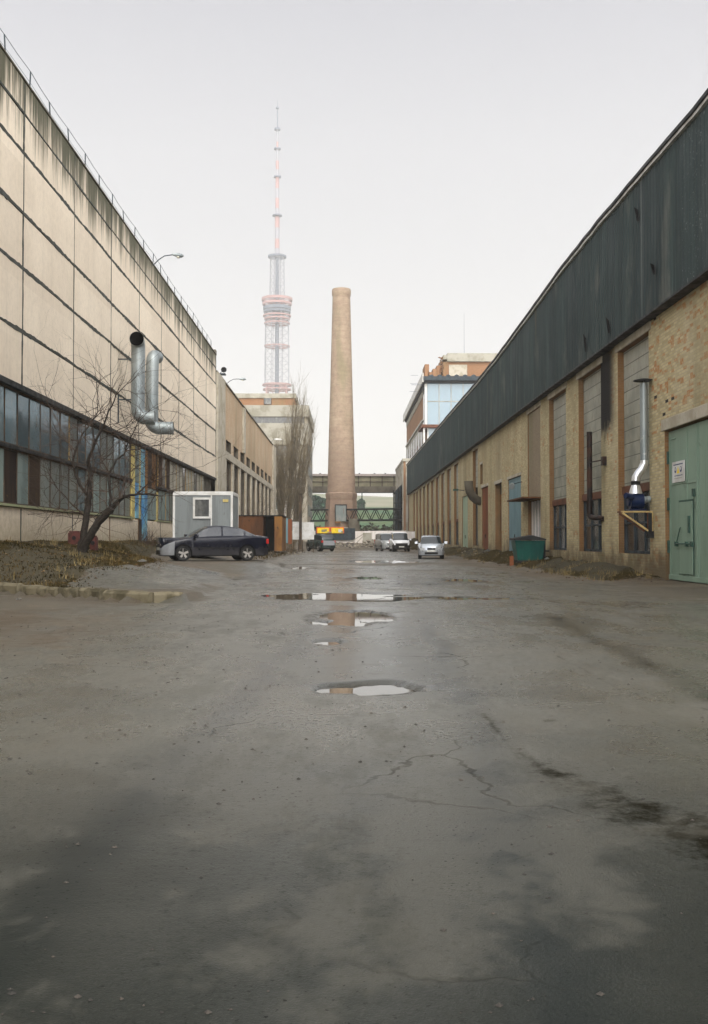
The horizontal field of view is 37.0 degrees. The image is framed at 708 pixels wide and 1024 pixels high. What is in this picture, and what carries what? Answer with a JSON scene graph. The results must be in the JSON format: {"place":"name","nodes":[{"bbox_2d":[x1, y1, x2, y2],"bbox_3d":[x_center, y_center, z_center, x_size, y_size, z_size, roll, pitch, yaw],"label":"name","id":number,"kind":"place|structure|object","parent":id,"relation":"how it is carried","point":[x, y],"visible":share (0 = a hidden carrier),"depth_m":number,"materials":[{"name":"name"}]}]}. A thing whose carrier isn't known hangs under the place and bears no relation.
{"place":"outdoors","nodes":[
{"label":"outdoors","id":0,"kind":"place"},
{"bbox_2d":[312,507,392,530],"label":"green hill","id":1,"kind":"structure","parent":0,"point":[376,523],"depth_m":339.43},
{"bbox_2d":[312,495,324,511],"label":"tree","id":2,"kind":"object","parent":1,"relation":"on","point":[317,500],"visible":0.76,"depth_m":348.57,"materials":[{"name":"green plant"}]},
{"bbox_2d":[357,499,365,508],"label":"tree","id":3,"kind":"object","parent":1,"relation":"on","point":[359,503],"visible":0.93,"depth_m":373.66,"materials":[{"name":"green plant"}]},
{"bbox_2d":[312,493,392,507],"bbox_3d":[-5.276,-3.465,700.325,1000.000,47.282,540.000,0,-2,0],"label":"hills","id":4,"kind":"structure","parent":0,"point":[375,501],"depth_m":790.92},
{"bbox_2d":[0,538,707,1023],"bbox_3d":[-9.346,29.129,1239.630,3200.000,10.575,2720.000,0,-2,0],"label":"ground","id":5,"kind":"structure","parent":0,"point":[290,868],"depth_m":4.80,"materials":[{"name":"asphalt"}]},
{"bbox_2d":[68,531,80,544],"bbox_3d":[-9.445,0.887,35.909,0.420,0.490,0.380,0,-2,0],"label":"metal box","id":6,"kind":"object","parent":5,"relation":"on","point":[74,537],"visible":0.58,"depth_m":35.74,"materials":[{"name":"red metal"}]},
{"bbox_2d":[0,582,182,602],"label":"kerb","id":7,"kind":"structure","parent":5,"relation":"on","point":[106,594],"depth_m":20.32,"materials":[{"name":"concrete"}]},
{"bbox_2d":[90,536,97,550],"bbox_3d":[-8.447,1.010,34.413,0.200,0.490,0.380,0,-2,0],"label":"metal box","id":8,"kind":"object","parent":5,"relation":"on","point":[94,544],"visible":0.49,"depth_m":34.25,"materials":[{"name":"red metal"}]},
{"bbox_2d":[0,43,216,540],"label":"panel hall","id":9,"kind":"structure","parent":5,"relation":"on","point":[75,259],"depth_m":38.21,"materials":[{"name":"beige paint"}]},
{"bbox_2d":[0,446,18,503],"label":"window","id":10,"kind":"structure","parent":9,"relation":"in","point":[8,456],"depth_m":31.12,"materials":[{"name":"brown glass"}]},
{"bbox_2d":[0,383,18,446],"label":"window","id":11,"kind":"structure","parent":9,"relation":"in","point":[8,395],"depth_m":31.20,"materials":[{"name":"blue glass"}]},
{"bbox_2d":[16,451,69,509],"bbox_3d":[-10.198,-0.949,34.952,0.110,1.650,6.021,0,-2,0],"label":"window","id":12,"kind":"structure","parent":9,"relation":"in","point":[22,467],"depth_m":34.32,"materials":[{"name":"grey glass"}]},
{"bbox_2d":[16,391,70,460],"bbox_3d":[-10.198,-2.723,34.999,0.110,1.700,6.021,0,-2,0],"label":"window","id":13,"kind":"structure","parent":9,"relation":"in","point":[25,429],"depth_m":34.23,"materials":[{"name":"grey glass"}]},
{"bbox_2d":[68,465,105,513],"bbox_3d":[-10.244,-0.788,40.949,0.110,1.650,6.021,0,-2,0],"label":"window","id":14,"kind":"structure","parent":9,"relation":"in","point":[71,493],"depth_m":40.26,"materials":[{"name":"grey glass"}]},
{"bbox_2d":[69,415,107,470],"bbox_3d":[-10.244,-2.563,40.989,0.110,1.700,6.036,0,-2,0],"label":"window","id":15,"kind":"structure","parent":9,"relation":"in","point":[73,419],"depth_m":40.38,"materials":[{"name":"grey glass"}]},
{"bbox_2d":[0,29,210,344],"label":"roof railing","id":16,"kind":"object","parent":9,"relation":"on","point":[30,84],"visible":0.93,"depth_m":40.18,"materials":[{"name":"grey metal"}]},
{"bbox_2d":[106,476,131,516],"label":"window","id":17,"kind":"structure","parent":9,"relation":"in","point":[118,511],"depth_m":46.70,"materials":[{"name":"grey glass"}]},
{"bbox_2d":[106,432,135,478],"bbox_3d":[-10.289,-2.402,46.987,0.110,1.700,6.036,0,-2,0],"label":"window","id":18,"kind":"structure","parent":9,"relation":"in","point":[123,461],"depth_m":46.30,"materials":[{"name":"grey glass"}]},
{"bbox_2d":[118,332,155,424],"bbox_3d":[-9.348,-5.708,45.433,1.587,3.934,1.002,0,-2,0],"label":"ventilation duct","id":19,"kind":"object","parent":9,"relation":"attached to","point":[137,341],"visible":0.91,"depth_m":45.36,"materials":[{"name":"metal"}]},
{"bbox_2d":[131,444,157,539],"bbox_3d":[-10.268,-0.754,52.128,0.150,4.600,6.430,0,-2,0],"label":"painted doorway","id":20,"kind":"structure","parent":9,"relation":"in","point":[154,509],"depth_m":51.08,"materials":[{"name":"blue paint"}]},
{"bbox_2d":[145,350,173,434],"bbox_3d":[-9.195,-5.484,48.533,1.939,3.954,1.081,0,-2,0],"label":"ventilation duct","id":21,"kind":"object","parent":9,"relation":"attached to","point":[152,365],"visible":0.81,"depth_m":48.07,"materials":[{"name":"metal"}]},
{"bbox_2d":[157,489,172,521],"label":"window","id":22,"kind":"structure","parent":9,"relation":"in","point":[167,500],"depth_m":58.33,"materials":[{"name":"grey glass"}]},
{"bbox_2d":[157,455,176,490],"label":"window","id":23,"kind":"structure","parent":9,"relation":"in","point":[170,478],"depth_m":58.99,"materials":[{"name":"grey glass"}]},
{"bbox_2d":[153,253,183,265],"bbox_3d":[-9.429,-12.842,53.903,1.689,0.856,0.264,1,-2,-37],"label":"street lamp","id":24,"kind":"object","parent":9,"relation":"attached to","point":[178,255],"visible":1,"depth_m":54.08,"materials":[{"name":"grey metal"}]},
{"bbox_2d":[176,463,191,490],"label":"window","id":25,"kind":"structure","parent":9,"relation":"in","point":[186,479],"depth_m":64.80,"materials":[{"name":"grey glass"}]},
{"bbox_2d":[191,470,204,490],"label":"window","id":26,"kind":"structure","parent":9,"relation":"in","point":[199,485],"depth_m":70.91,"materials":[{"name":"grey glass"}]},
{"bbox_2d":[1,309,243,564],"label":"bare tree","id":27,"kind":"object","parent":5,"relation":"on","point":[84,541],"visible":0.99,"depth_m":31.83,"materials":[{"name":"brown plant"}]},
{"bbox_2d":[128,516,171,544],"bbox_3d":[-9.324,0.820,47.970,2.080,1.396,1.874,1,-2,-28],"label":"bare bush","id":28,"kind":"object","parent":5,"relation":"on","point":[143,538],"visible":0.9,"depth_m":47.88,"materials":[{"name":"plant"}]},
{"bbox_2d":[173,491,238,537],"bbox_3d":[-6.711,0.516,48.179,2.665,2.790,2.550,0,-2,0],"label":"site cabin","id":29,"kind":"object","parent":5,"relation":"on","point":[220,508],"visible":0.58,"depth_m":46.98,"materials":[{"name":"metal"}]},
{"bbox_2d":[193,497,210,518],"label":"window","id":30,"kind":"structure","parent":29,"relation":"in","point":[202,504],"depth_m":46.95,"materials":[{"name":"white paint"}]},
{"bbox_2d":[156,526,268,560],"bbox_3d":[-5.829,1.280,43.545,4.446,1.440,2.080,1,-2,-20],"label":"parked car","id":31,"kind":"object","parent":5,"relation":"on","point":[238,543],"visible":1,"depth_m":42.88,"materials":[{"name":"blue paint"}]},
{"bbox_2d":[211,370,275,514],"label":"brick annex","id":32,"kind":"object","parent":5,"relation":"on","point":[250,466],"visible":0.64,"depth_m":100.80,"materials":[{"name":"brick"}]},
{"bbox_2d":[220,367,226,375],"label":"loudspeaker","id":33,"kind":"object","parent":32,"relation":"attached to","point":[223,369],"visible":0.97,"depth_m":82.14,"materials":[{"name":"black metal"}]},
{"bbox_2d":[227,463,228,490],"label":"window","id":34,"kind":"structure","parent":32,"relation":"in","point":[227,463],"depth_m":90.52,"materials":[{"name":"glass"}]},
{"bbox_2d":[234,468,235,492],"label":"window","id":35,"kind":"structure","parent":32,"relation":"in","point":[234,468],"depth_m":96.24,"materials":[{"name":"glass"}]},
{"bbox_2d":[241,472,241,514],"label":"window","id":36,"kind":"structure","parent":32,"relation":"in","point":[241,472],"depth_m":102.37,"materials":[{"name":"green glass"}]},
{"bbox_2d":[247,476,247,514],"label":"window","id":37,"kind":"structure","parent":32,"relation":"in","point":[247,476],"depth_m":108.47,"materials":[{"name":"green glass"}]},
{"bbox_2d":[252,479,252,514],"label":"window","id":38,"kind":"structure","parent":32,"relation":"in","point":[252,479],"depth_m":114.43,"materials":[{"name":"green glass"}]},
{"bbox_2d":[257,482,257,514],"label":"window","id":39,"kind":"structure","parent":32,"relation":"in","point":[257,482],"depth_m":120.39,"materials":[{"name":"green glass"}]},
{"bbox_2d":[230,576,265,579],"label":"puddle","id":40,"kind":"object","parent":5,"relation":"on","point":[247,578],"visible":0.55,"depth_m":32.46,"materials":[{"name":"liquid"}]},
{"bbox_2d":[238,515,286,550],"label":"metal garage","id":41,"kind":"structure","parent":5,"relation":"on","point":[272,528],"depth_m":84.94,"materials":[{"name":"metal"}]},
{"bbox_2d":[274,516,285,550],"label":"open door","id":42,"kind":"structure","parent":41,"relation":"in","point":[279,521],"depth_m":84.66,"materials":[{"name":"wood"}]},
{"bbox_2d":[235,393,313,541],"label":"concrete block building","id":43,"kind":"structure","parent":5,"relation":"on","point":[270,409],"depth_m":176.19,"materials":[{"name":"beige concrete"}]},
{"bbox_2d":[264,398,271,404],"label":"window","id":44,"kind":"structure","parent":43,"relation":"in","point":[267,401],"depth_m":179.32,"materials":[{"name":"white glass"}]},
{"bbox_2d":[262,100,292,392],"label":"television tower","id":45,"kind":"structure","parent":5,"relation":"on","point":[276,306],"depth_m":902.48,"materials":[{"name":"grey metal"}]},
{"bbox_2d":[238,482,321,523],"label":"bare bush","id":46,"kind":"object","parent":5,"relation":"on","point":[262,504],"visible":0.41,"depth_m":96.82,"materials":[{"name":"plant"}]},
{"bbox_2d":[265,421,297,517],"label":"poplar tree","id":47,"kind":"object","parent":5,"relation":"on","point":[282,475],"visible":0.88,"depth_m":149.28,"materials":[{"name":"brown plant"}]},
{"bbox_2d":[286,518,287,549],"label":"upright board","id":48,"kind":"object","parent":5,"relation":"on","point":[287,532],"visible":0.33,"depth_m":95.92,"materials":[{"name":"grey paint"}]},
{"bbox_2d":[288,519,291,545],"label":"upright board","id":49,"kind":"object","parent":5,"relation":"on","point":[289,531],"visible":0.81,"depth_m":96.92,"materials":[{"name":"wood"}]},
{"bbox_2d":[280,512,304,548],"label":"bare bush","id":50,"kind":"object","parent":5,"relation":"on","point":[295,541],"visible":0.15,"depth_m":117.69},
{"bbox_2d":[278,356,313,518],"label":"poplar tree","id":51,"kind":"object","parent":5,"relation":"on","point":[295,453],"visible":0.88,"depth_m":151.36,"materials":[{"name":"brown plant"}]},
{"bbox_2d":[293,522,298,551],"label":"upright board","id":52,"kind":"object","parent":5,"relation":"on","point":[296,531],"visible":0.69,"depth_m":99.92,"materials":[{"name":"white paint"}]},
{"bbox_2d":[289,567,310,568],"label":"puddle","id":53,"kind":"object","parent":5,"relation":"on","point":[299,567],"visible":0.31,"depth_m":45.75,"materials":[{"name":"liquid"}]},
{"bbox_2d":[299,494,301,549],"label":"post","id":54,"kind":"object","parent":5,"relation":"on","point":[300,521],"visible":1,"depth_m":98.88,"materials":[{"name":"metal"}]},
{"bbox_2d":[292,401,319,538],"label":"poplar tree","id":55,"kind":"object","parent":5,"relation":"on","point":[305,469],"visible":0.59,"depth_m":154.82,"materials":[{"name":"brown plant"}]},
{"bbox_2d":[302,522,313,552],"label":"upright board","id":56,"kind":"object","parent":5,"relation":"on","point":[307,530],"visible":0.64,"depth_m":99.93,"materials":[{"name":"white paint"}]},
{"bbox_2d":[306,534,335,550],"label":"parked car","id":57,"kind":"object","parent":5,"relation":"on","point":[323,541],"visible":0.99,"depth_m":111.29,"materials":[{"name":"black paint"}]},
{"bbox_2d":[260,593,384,600],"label":"puddle","id":58,"kind":"object","parent":5,"relation":"on","point":[336,596],"visible":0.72,"depth_m":21.99,"materials":[{"name":"liquid"}]},
{"bbox_2d":[312,641,342,644],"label":"puddle","id":59,"kind":"object","parent":5,"relation":"on","point":[328,642],"visible":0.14,"depth_m":12.06,"materials":[{"name":"liquid"}]},
{"bbox_2d":[0,536,660,589],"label":"grass","id":60,"kind":"structure","parent":5,"relation":"on","point":[103,549],"depth_m":30.58,"materials":[{"name":"plant"}]},
{"bbox_2d":[325,287,359,530],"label":"chimney","id":61,"kind":"object","parent":5,"relation":"on","point":[341,496],"visible":0.98,"depth_m":160.97,"materials":[{"name":"brick"}]},
{"bbox_2d":[309,612,393,625],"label":"puddle","id":62,"kind":"object","parent":5,"relation":"on","point":[346,618],"visible":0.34,"depth_m":15.88,"materials":[{"name":"liquid"}]},
{"bbox_2d":[314,522,392,530],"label":"wood","id":63,"kind":"object","parent":5,"relation":"on","point":[376,528],"visible":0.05,"depth_m":244.07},
{"bbox_2d":[312,473,395,492],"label":"overhead gallery","id":64,"kind":"object","parent":5,"relation":"on","point":[376,483],"visible":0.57,"depth_m":205.16,"materials":[{"name":"concrete"}]},
{"bbox_2d":[310,508,401,521],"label":"pipe bridge","id":65,"kind":"structure","parent":5,"relation":"on","point":[368,519],"depth_m":157.87,"materials":[{"name":"green metal"}]},
{"bbox_2d":[351,533,371,543],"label":"rubble block","id":66,"kind":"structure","parent":5,"relation":"on","point":[366,536],"depth_m":132.78,"materials":[{"name":"grey concrete"}]},
{"bbox_2d":[346,576,380,578],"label":"puddle","id":67,"kind":"object","parent":5,"relation":"on","point":[375,577],"visible":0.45,"depth_m":32.46,"materials":[{"name":"liquid"}]},
{"bbox_2d":[314,530,414,542],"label":"concrete fence","id":68,"kind":"object","parent":5,"relation":"on","point":[410,534],"visible":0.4,"depth_m":138.99,"materials":[{"name":"concrete"}]},
{"bbox_2d":[315,527,354,539],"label":"banner","id":69,"kind":"object","parent":68,"relation":"attached to","point":[340,533],"visible":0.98,"depth_m":138.71,"materials":[{"name":"yellow paint"}]},
{"bbox_2d":[316,684,420,695],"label":"puddle","id":70,"kind":"object","parent":5,"relation":"on","point":[370,689],"visible":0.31,"depth_m":8.31,"materials":[{"name":"liquid"}]},
{"bbox_2d":[350,560,415,562],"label":"puddle","id":71,"kind":"object","parent":5,"relation":"on","point":[379,561],"visible":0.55,"depth_m":58.46,"materials":[{"name":"liquid"}]},
{"bbox_2d":[374,533,396,550],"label":"parked van","id":72,"kind":"object","parent":5,"relation":"on","point":[381,541],"visible":0.59,"depth_m":114.06,"materials":[{"name":"grey paint"}]},
{"bbox_2d":[370,594,408,595],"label":"puddle","id":73,"kind":"object","parent":5,"relation":"on","point":[391,594],"visible":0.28,"depth_m":23.14,"materials":[{"name":"liquid"}]},
{"bbox_2d":[271,539,512,561],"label":"rubble","id":74,"kind":"object","parent":5,"relation":"on","point":[355,545],"visible":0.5,"depth_m":128.27,"materials":[{"name":"stone"}]},
{"bbox_2d":[393,485,401,530],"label":"steel shed","id":75,"kind":"structure","parent":5,"relation":"on","point":[397,500],"depth_m":157.11,"materials":[{"name":"grey metal"}]},
{"bbox_2d":[389,532,410,551],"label":"parked van","id":76,"kind":"object","parent":5,"relation":"on","point":[398,540],"visible":1,"depth_m":107.49,"materials":[{"name":"white paint"}]},
{"bbox_2d":[395,458,410,530],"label":"brick wing","id":77,"kind":"structure","parent":5,"relation":"on","point":[401,473],"depth_m":153.30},
{"bbox_2d":[352,597,479,601],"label":"puddle","id":78,"kind":"object","parent":5,"relation":"on","point":[389,599],"visible":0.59,"depth_m":20.93,"materials":[{"name":"liquid"}]},
{"bbox_2d":[415,535,446,558],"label":"parked car","id":79,"kind":"object","parent":5,"relation":"on","point":[430,545],"visible":1,"depth_m":65.97,"materials":[{"name":"silver metal"}]},
{"bbox_2d":[403,373,479,457],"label":"office block","id":80,"kind":"structure","parent":5,"relation":"on","point":[433,401],"depth_m":156.74,"materials":[{"name":"blue metal"}]},
{"bbox_2d":[413,438,414,455],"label":"side window","id":81,"kind":"structure","parent":80,"relation":"in","point":[414,438],"depth_m":184.48,"materials":[{"name":"white glass"}]},
{"bbox_2d":[415,435,416,452],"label":"side window","id":82,"kind":"structure","parent":80,"relation":"in","point":[416,435],"depth_m":177.92,"materials":[{"name":"white glass"}]},
{"bbox_2d":[418,432,419,449],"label":"side window","id":83,"kind":"structure","parent":80,"relation":"in","point":[419,432],"depth_m":173.00,"materials":[{"name":"white glass"}]},
{"bbox_2d":[420,432,422,446],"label":"side window","id":84,"kind":"structure","parent":80,"relation":"in","point":[421,440],"depth_m":166.17,"materials":[{"name":"white glass"}]},
{"bbox_2d":[423,428,435,443],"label":"window","id":85,"kind":"structure","parent":80,"relation":"in","point":[429,430],"depth_m":156.41,"materials":[{"name":"glass"}]},
{"bbox_2d":[423,383,473,423],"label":"window","id":86,"kind":"structure","parent":80,"relation":"in","point":[442,398],"depth_m":156.71,"materials":[{"name":"blue glass"}]},
{"bbox_2d":[423,353,497,375],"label":"brick penthouse","id":87,"kind":"object","parent":80,"relation":"on","point":[462,364],"visible":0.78,"depth_m":160.67,"materials":[{"name":"brown brick"}]},
{"bbox_2d":[447,579,481,581],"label":"puddle","id":88,"kind":"object","parent":5,"relation":"on","point":[469,580],"visible":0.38,"depth_m":30.92,"materials":[{"name":"liquid"}]},
{"bbox_2d":[480,598,514,599],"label":"puddle","id":89,"kind":"object","parent":5,"relation":"on","point":[495,598],"visible":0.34,"depth_m":21.38,"materials":[{"name":"liquid"}]},
{"bbox_2d":[509,556,513,565],"bbox_3d":[6.838,2.126,45.987,0.170,0.440,0.050,0,-2,0],"label":"rusty sheet","id":90,"kind":"object","parent":5,"relation":"on","point":[511,559],"visible":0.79,"depth_m":45.96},
{"bbox_2d":[510,535,548,563],"bbox_3d":[7.659,1.633,46.232,1.535,1.260,1.300,0,-2,0],"label":"dumpster","id":91,"kind":"object","parent":5,"relation":"on","point":[531,547],"visible":0.87,"depth_m":45.67,"materials":[{"name":"teal paint"}]},
{"bbox_2d":[406,88,707,583],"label":"brick hall","id":92,"kind":"structure","parent":5,"relation":"on","point":[619,306],"depth_m":36.00,"materials":[{"name":"brick"}]},
{"bbox_2d":[432,481,433,534],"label":"window","id":93,"kind":"structure","parent":92,"relation":"in","point":[433,481],"depth_m":111.42,"materials":[{"name":"brown metal"}]},
{"bbox_2d":[437,478,438,535],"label":"window","id":94,"kind":"structure","parent":92,"relation":"in","point":[438,478],"depth_m":105.39,"materials":[{"name":"brown metal"}]},
{"bbox_2d":[443,474,444,543],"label":"window","id":95,"kind":"structure","parent":92,"relation":"in","point":[443,474],"depth_m":99.94,"materials":[{"name":"brown metal"}]},
{"bbox_2d":[449,470,450,543],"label":"window","id":96,"kind":"structure","parent":92,"relation":"in","point":[449,470],"depth_m":93.69,"materials":[{"name":"brown metal"}]},
{"bbox_2d":[456,465,457,544],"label":"window","id":97,"kind":"structure","parent":92,"relation":"in","point":[457,465],"depth_m":87.82,"materials":[{"name":"brown metal"}]},
{"bbox_2d":[463,496,467,547],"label":"door","id":98,"kind":"structure","parent":92,"relation":"in","point":[465,499],"depth_m":80.16,"materials":[{"name":"green paint"}]},
{"bbox_2d":[464,481,480,505],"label":"elbow duct","id":99,"kind":"object","parent":92,"relation":"attached to","point":[473,497],"visible":0.99,"depth_m":70.36,"materials":[{"name":"metal"}]},
{"bbox_2d":[476,450,477,544],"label":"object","id":100,"kind":"structure","parent":92,"relation":"in","point":[477,450],"depth_m":74.71,"materials":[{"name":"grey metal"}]},
{"bbox_2d":[482,487,487,549],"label":"door","id":101,"kind":"structure","parent":92,"relation":"in","point":[485,490],"depth_m":68.58,"materials":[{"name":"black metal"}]},
{"bbox_2d":[509,481,521,488],"bbox_3d":[8.151,-1.354,53.866,0.422,0.449,1.094,-1,-2,32],"label":"floodlight","id":102,"kind":"object","parent":92,"relation":"attached to","point":[511,485],"visible":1,"depth_m":53.43,"materials":[{"name":"grey metal"}]},
{"bbox_2d":[529,407,540,496],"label":"bricked up window","id":103,"kind":"structure","parent":92,"relation":"in","point":[534,418],"depth_m":50.88,"materials":[{"name":"brown brick"}]},
{"bbox_2d":[532,500,540,536],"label":"window","id":104,"kind":"structure","parent":92,"relation":"in","point":[536,505],"depth_m":51.40,"materials":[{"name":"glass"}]},
{"bbox_2d":[552,392,566,549],"bbox_3d":[8.881,-1.698,45.090,0.200,6.630,3.600,0,-2,0],"label":"window","id":105,"kind":"structure","parent":92,"relation":"in","point":[559,502],"depth_m":45.55,"materials":[{"name":"grey glass"}]},
{"bbox_2d":[582,368,601,551],"bbox_3d":[8.926,-1.856,39.162,0.200,6.630,3.600,0,-2,0],"label":"window","id":106,"kind":"structure","parent":92,"relation":"in","point":[592,384],"depth_m":39.39,"materials":[{"name":"grey glass"}]},
{"bbox_2d":[587,432,606,520],"bbox_3d":[8.608,-1.280,37.366,0.280,3.239,1.620,0,-2,-8],"label":"flue pipe","id":107,"kind":"object","parent":92,"relation":"attached to","point":[603,460],"visible":1,"depth_m":37.97,"materials":[{"name":"metal"}]},
{"bbox_2d":[617,378,653,537],"bbox_3d":[8.340,-1.594,31.226,1.050,4.720,0.683,0,-2,0],"label":"extractor fan","id":108,"kind":"object","parent":92,"relation":"attached to","point":[637,500],"visible":1,"depth_m":31.17},
{"bbox_2d":[622,336,649,553],"bbox_3d":[8.970,-2.015,33.234,0.200,6.630,3.600,0,-2,0],"label":"window","id":109,"kind":"structure","parent":92,"relation":"in","point":[636,359],"depth_m":33.79,"materials":[{"name":"grey glass"}]},
{"bbox_2d":[0,0,707,496],"label":"sky","id":110,"kind":"structure","parent":0,"point":[441,161],"materials":[{"name":"white"}]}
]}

